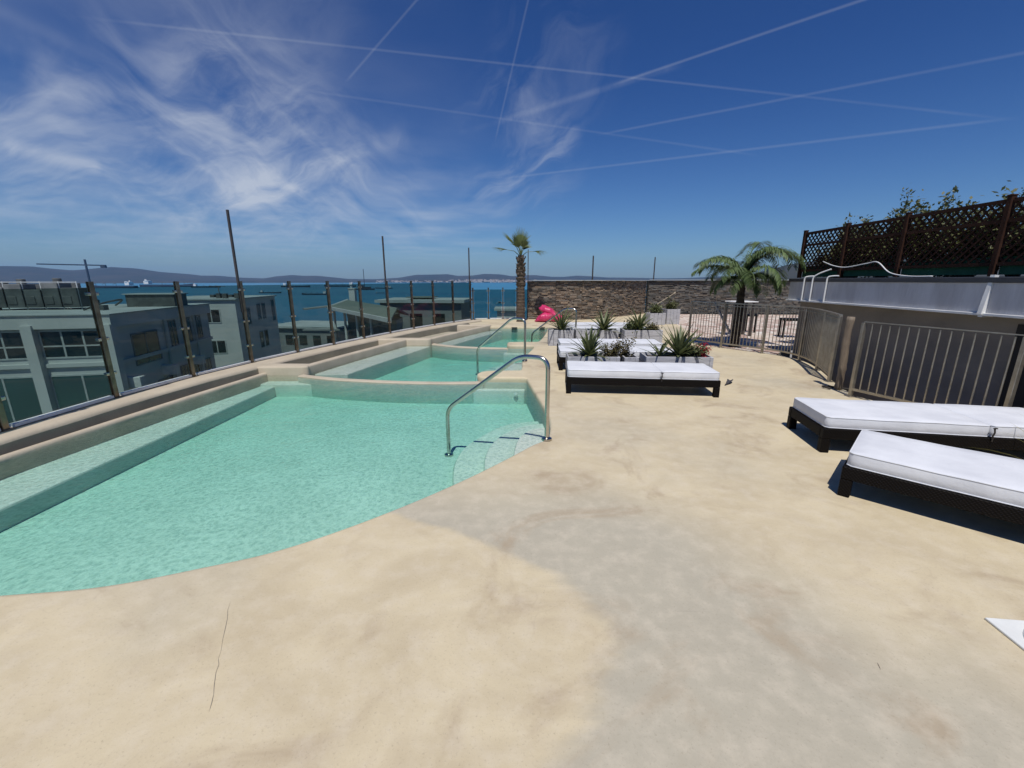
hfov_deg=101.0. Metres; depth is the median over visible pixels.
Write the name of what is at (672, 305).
leafy plant
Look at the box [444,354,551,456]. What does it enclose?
pool handrail
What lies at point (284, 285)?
cargo ship
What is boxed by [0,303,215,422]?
apartment building
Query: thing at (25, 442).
kerb face
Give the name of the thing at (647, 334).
planter box
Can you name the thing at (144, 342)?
window
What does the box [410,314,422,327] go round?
window
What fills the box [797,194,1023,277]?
lattice fence
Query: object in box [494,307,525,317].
waterside building
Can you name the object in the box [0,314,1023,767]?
pool deck
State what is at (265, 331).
window
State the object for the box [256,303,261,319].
window
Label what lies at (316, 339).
window
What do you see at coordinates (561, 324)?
yucca plant
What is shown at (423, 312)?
waterside building
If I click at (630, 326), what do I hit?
succulent plant
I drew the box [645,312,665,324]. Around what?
planter box
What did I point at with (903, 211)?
leafy shrub
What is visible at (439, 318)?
window
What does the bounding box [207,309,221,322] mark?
window
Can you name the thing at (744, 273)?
feather palm
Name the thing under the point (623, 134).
sky
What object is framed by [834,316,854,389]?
railing post
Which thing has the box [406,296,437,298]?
roof lantern
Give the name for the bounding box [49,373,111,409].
window
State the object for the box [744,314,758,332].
stool
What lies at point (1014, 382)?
metal railing
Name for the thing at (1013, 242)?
leafy shrub
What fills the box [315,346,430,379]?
pool bench
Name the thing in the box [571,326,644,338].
sun lounger
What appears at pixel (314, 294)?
cargo ship
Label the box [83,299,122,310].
roof duct
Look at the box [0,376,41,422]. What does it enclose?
window
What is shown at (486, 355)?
divider wall
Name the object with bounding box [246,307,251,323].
window
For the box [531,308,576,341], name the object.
pool handrail
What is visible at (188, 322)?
window
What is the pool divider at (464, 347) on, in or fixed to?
on the divider wall at (486, 355)
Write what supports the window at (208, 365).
in the apartment building at (51, 359)
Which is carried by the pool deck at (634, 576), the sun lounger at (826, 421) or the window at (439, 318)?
the sun lounger at (826, 421)
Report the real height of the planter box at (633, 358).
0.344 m
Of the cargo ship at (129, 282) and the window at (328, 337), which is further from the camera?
the cargo ship at (129, 282)
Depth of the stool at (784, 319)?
11.31 m
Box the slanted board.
[714,303,730,334]
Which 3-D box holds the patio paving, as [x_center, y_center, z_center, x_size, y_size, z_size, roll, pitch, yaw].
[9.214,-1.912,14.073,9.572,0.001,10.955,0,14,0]
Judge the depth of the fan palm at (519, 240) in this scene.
15.27 m
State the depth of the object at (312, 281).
4079.43 m
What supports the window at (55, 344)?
in the apartment building at (51, 359)
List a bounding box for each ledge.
[421,332,452,337]
[473,388,524,404]
[504,353,527,363]
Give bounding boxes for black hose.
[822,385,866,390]
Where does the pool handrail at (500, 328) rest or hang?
on the pool floor
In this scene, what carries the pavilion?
on the quay
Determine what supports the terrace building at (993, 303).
on the terrace base
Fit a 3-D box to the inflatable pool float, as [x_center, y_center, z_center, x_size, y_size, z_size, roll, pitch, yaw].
[1.380,-2.634,15.722,1.090,0.615,0.737,0,14,0]
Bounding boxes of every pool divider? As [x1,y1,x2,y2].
[298,374,479,384]
[432,343,507,349]
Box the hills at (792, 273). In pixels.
[695,260,1023,280]
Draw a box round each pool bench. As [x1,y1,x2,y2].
[0,386,275,531]
[260,381,311,396]
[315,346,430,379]
[441,331,501,346]
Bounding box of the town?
[376,279,526,282]
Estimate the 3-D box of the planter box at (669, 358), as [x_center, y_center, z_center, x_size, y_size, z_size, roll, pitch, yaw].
[2.564,-0.285,6.672,1.000,0.364,0.474,1,14,4]
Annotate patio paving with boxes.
[677,314,797,354]
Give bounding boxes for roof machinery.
[0,278,99,309]
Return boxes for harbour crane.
[36,259,106,281]
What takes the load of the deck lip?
on the pool wall at (535, 409)
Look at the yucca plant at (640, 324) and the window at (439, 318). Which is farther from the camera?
the window at (439, 318)
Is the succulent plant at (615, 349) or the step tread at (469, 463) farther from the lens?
the succulent plant at (615, 349)
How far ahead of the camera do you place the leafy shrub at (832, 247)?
9.04 m
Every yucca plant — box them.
[537,306,579,330]
[563,326,609,361]
[586,309,618,332]
[621,308,657,331]
[640,335,679,356]
[649,318,707,359]
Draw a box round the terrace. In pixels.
[874,276,1023,277]
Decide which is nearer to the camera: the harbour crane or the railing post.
the railing post
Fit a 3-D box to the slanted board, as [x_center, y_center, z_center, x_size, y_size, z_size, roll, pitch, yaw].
[4.984,-1.394,9.867,0.647,1.026,0.096,11,18,38]
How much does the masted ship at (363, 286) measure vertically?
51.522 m
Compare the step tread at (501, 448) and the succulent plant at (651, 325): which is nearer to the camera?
the step tread at (501, 448)
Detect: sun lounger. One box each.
[557,338,662,350]
[557,345,672,369]
[565,361,720,397]
[566,322,627,327]
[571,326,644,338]
[786,397,1023,452]
[837,430,1023,524]
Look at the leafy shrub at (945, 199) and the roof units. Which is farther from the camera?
the roof units
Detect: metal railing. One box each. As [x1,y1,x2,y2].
[687,301,842,381]
[844,321,1023,406]
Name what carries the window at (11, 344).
in the apartment building at (51, 359)
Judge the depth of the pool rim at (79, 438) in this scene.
4.74 m
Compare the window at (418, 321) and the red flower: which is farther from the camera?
the window at (418, 321)
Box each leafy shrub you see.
[811,212,857,277]
[826,215,884,277]
[854,187,915,277]
[892,185,960,275]
[926,191,1019,276]
[985,180,1023,275]
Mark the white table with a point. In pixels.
(751, 319)
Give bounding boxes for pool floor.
[0,336,537,595]
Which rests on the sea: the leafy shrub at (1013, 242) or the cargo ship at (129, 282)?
the cargo ship at (129, 282)
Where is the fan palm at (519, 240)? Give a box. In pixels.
[494,226,545,321]
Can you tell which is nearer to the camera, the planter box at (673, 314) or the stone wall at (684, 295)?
the planter box at (673, 314)
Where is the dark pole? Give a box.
[592,256,593,279]
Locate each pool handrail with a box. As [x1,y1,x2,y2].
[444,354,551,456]
[475,317,526,374]
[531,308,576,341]
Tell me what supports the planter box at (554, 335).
on the pool deck at (634, 576)
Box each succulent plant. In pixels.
[599,332,636,357]
[623,319,637,329]
[645,322,661,329]
[673,342,711,356]
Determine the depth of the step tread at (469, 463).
4.61 m
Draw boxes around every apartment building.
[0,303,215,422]
[186,295,281,367]
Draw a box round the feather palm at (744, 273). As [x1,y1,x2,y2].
[691,241,805,346]
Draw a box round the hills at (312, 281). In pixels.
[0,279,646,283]
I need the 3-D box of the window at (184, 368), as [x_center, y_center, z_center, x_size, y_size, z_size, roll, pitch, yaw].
[-24.136,-0.384,31.327,0.060,2.090,0.990,-3,14,-11]
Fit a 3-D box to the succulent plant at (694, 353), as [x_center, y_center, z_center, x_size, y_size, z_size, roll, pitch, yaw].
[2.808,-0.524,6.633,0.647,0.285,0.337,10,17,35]
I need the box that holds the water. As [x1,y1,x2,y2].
[3,330,546,493]
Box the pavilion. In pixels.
[302,288,408,341]
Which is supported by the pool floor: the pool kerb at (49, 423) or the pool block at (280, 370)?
the pool block at (280, 370)
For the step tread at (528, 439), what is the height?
0.022 m
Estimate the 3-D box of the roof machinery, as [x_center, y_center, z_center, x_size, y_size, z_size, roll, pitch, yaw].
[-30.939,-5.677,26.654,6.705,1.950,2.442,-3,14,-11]
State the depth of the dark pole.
16.95 m
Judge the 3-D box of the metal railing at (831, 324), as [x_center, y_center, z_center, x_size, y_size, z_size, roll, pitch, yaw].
[5.028,-1.037,8.392,0.968,1.011,4.315,-1,14,-6]
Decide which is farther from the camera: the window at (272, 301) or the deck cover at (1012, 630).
the window at (272, 301)
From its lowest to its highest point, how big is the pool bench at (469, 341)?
0.325 m
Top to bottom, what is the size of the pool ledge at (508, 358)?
0.280 m
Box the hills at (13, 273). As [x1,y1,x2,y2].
[0,266,724,280]
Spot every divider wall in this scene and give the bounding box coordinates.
[298,378,482,403]
[432,345,507,361]
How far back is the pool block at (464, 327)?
14.10 m
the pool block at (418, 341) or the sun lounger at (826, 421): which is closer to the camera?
the sun lounger at (826, 421)
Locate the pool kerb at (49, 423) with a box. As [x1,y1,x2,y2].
[0,320,480,444]
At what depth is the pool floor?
4.01 m
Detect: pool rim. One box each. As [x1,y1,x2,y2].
[0,373,267,479]
[308,339,406,375]
[432,325,490,343]
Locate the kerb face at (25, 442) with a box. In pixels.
[0,321,480,455]
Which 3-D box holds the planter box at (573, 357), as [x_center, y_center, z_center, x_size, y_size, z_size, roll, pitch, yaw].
[1.270,-0.293,6.727,0.800,0.354,0.434,1,14,3]
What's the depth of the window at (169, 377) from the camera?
29.00 m
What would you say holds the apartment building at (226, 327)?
on the quay
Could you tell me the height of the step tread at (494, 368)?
0.022 m
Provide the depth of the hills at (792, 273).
967.38 m
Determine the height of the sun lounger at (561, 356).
0.334 m
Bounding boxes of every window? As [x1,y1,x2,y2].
[0,331,26,360]
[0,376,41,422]
[37,329,102,358]
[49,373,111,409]
[130,329,162,365]
[158,374,176,381]
[167,319,179,346]
[180,364,189,375]
[185,317,193,341]
[194,315,203,337]
[194,364,200,372]
[205,357,211,369]
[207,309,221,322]
[212,340,227,353]
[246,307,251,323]
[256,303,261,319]
[259,331,264,347]
[261,303,266,318]
[264,329,269,345]
[270,299,275,320]
[285,335,293,343]
[299,335,307,344]
[313,335,320,344]
[327,336,334,343]
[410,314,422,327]
[432,314,444,323]
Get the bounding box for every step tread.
[453,421,538,484]
[476,365,502,380]
[485,424,543,469]
[507,362,521,370]
[514,428,544,454]
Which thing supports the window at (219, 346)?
in the apartment building at (226, 327)
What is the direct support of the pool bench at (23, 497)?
on the pool floor
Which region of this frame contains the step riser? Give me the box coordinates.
[452,456,458,485]
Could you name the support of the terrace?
on the terrace building at (993, 303)
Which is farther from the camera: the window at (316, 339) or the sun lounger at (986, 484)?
the window at (316, 339)
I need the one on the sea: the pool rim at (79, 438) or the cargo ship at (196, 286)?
the cargo ship at (196, 286)
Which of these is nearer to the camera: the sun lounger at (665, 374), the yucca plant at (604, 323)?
the sun lounger at (665, 374)
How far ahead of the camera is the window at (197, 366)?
32.85 m
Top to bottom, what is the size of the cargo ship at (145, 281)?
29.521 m
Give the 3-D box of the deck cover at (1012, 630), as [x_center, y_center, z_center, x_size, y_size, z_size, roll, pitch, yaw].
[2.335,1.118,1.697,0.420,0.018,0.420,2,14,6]
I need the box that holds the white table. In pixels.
[723,301,757,335]
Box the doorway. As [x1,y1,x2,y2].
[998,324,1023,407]
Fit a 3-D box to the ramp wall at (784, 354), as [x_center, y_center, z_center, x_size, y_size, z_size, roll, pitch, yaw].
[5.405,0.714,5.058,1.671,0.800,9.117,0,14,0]
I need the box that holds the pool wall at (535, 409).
[477,329,549,431]
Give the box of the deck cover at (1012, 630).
[985,618,1023,649]
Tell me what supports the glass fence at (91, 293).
on the pool kerb at (49, 423)
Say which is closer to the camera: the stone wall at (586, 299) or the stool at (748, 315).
the stool at (748, 315)
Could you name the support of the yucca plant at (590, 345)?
in the planter box at (573, 357)
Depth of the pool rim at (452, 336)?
12.26 m
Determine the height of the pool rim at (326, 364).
0.495 m
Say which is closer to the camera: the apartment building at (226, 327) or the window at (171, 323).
the window at (171, 323)
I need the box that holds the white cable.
[823,261,932,276]
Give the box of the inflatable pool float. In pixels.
[535,305,561,321]
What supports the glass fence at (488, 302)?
on the pool deck at (634, 576)
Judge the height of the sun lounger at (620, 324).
0.334 m
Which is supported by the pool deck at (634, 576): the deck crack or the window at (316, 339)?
the deck crack
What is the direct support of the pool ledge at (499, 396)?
on the pool floor
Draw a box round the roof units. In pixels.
[210,286,238,297]
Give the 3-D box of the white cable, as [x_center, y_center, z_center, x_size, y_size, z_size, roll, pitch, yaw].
[6.076,-1.978,7.186,0.055,0.324,2.509,1,14,4]
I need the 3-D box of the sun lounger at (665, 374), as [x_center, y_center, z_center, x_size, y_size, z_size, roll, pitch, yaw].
[1.765,-0.087,5.944,2.000,0.334,0.720,1,14,6]
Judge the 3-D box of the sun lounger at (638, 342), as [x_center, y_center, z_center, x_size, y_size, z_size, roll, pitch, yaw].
[1.921,-0.696,8.422,2.000,0.334,0.720,0,14,2]
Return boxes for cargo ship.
[94,280,137,287]
[139,279,193,286]
[191,283,220,287]
[281,284,309,286]
[302,291,326,294]
[324,282,355,286]
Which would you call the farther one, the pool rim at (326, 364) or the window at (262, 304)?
the window at (262, 304)
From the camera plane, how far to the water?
7.80 m
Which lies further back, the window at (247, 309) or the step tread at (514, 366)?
the window at (247, 309)
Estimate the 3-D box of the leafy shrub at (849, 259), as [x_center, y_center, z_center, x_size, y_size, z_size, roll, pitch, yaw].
[6.815,-2.662,8.344,0.675,1.251,0.909,-5,15,-18]
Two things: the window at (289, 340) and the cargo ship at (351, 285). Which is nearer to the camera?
the window at (289, 340)
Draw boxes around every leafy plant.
[648,302,662,312]
[664,297,678,308]
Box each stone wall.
[527,280,649,319]
[645,280,799,314]
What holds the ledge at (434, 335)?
attached to the kerb face at (25, 442)
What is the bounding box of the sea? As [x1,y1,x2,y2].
[80,283,646,323]
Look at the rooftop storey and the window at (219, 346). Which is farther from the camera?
the window at (219, 346)
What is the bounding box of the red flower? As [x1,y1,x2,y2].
[696,343,711,356]
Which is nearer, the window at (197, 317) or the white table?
the white table
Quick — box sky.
[0,0,1023,278]
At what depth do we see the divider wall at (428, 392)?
6.82 m
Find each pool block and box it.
[257,363,309,380]
[378,338,431,355]
[457,324,489,330]
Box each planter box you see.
[548,328,573,345]
[565,352,619,367]
[574,328,596,338]
[597,328,618,338]
[619,328,662,342]
[620,353,638,361]
[639,352,713,367]
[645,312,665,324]
[661,308,679,323]
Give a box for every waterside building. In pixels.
[278,320,348,352]
[374,297,471,328]
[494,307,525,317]
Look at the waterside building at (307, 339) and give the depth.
67.88 m
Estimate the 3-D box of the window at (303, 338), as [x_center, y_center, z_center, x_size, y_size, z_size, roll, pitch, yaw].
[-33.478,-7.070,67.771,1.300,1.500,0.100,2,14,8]
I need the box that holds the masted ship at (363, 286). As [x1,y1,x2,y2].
[361,270,370,288]
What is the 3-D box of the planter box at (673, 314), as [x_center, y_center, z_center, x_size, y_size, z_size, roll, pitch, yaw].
[5.609,-2.404,14.986,0.480,0.520,0.480,-2,14,-7]
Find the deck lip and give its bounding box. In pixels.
[0,327,552,597]
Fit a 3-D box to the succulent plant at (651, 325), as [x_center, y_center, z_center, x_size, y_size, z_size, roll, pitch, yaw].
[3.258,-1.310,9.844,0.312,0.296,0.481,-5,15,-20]
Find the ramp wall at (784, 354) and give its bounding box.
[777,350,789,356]
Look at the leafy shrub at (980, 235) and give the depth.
6.27 m
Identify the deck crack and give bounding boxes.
[209,603,229,708]
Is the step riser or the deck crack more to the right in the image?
the step riser
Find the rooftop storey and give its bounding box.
[122,293,187,306]
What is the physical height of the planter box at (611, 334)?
0.360 m
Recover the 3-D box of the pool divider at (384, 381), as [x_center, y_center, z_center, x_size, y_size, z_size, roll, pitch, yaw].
[-2.073,-0.056,6.956,3.254,0.030,0.328,2,14,9]
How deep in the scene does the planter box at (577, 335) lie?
9.91 m
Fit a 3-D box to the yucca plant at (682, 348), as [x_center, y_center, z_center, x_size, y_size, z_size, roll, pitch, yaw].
[2.620,-0.702,6.611,1.040,0.671,1.026,0,14,0]
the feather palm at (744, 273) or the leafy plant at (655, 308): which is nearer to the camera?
the feather palm at (744, 273)
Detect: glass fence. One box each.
[0,210,471,431]
[471,249,528,319]
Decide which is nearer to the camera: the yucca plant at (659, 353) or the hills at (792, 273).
the yucca plant at (659, 353)
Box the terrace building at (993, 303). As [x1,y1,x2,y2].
[786,269,1023,407]
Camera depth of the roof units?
46.05 m
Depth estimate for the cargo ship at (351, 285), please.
1551.63 m
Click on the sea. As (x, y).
(339, 294)
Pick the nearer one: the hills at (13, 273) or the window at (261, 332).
the window at (261, 332)
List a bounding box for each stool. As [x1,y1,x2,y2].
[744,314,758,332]
[777,318,797,337]
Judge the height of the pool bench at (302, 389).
0.260 m
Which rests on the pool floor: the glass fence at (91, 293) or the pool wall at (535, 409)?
the pool wall at (535, 409)
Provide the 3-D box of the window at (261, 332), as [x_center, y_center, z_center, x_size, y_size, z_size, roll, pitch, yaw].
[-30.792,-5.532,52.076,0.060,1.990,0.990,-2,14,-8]

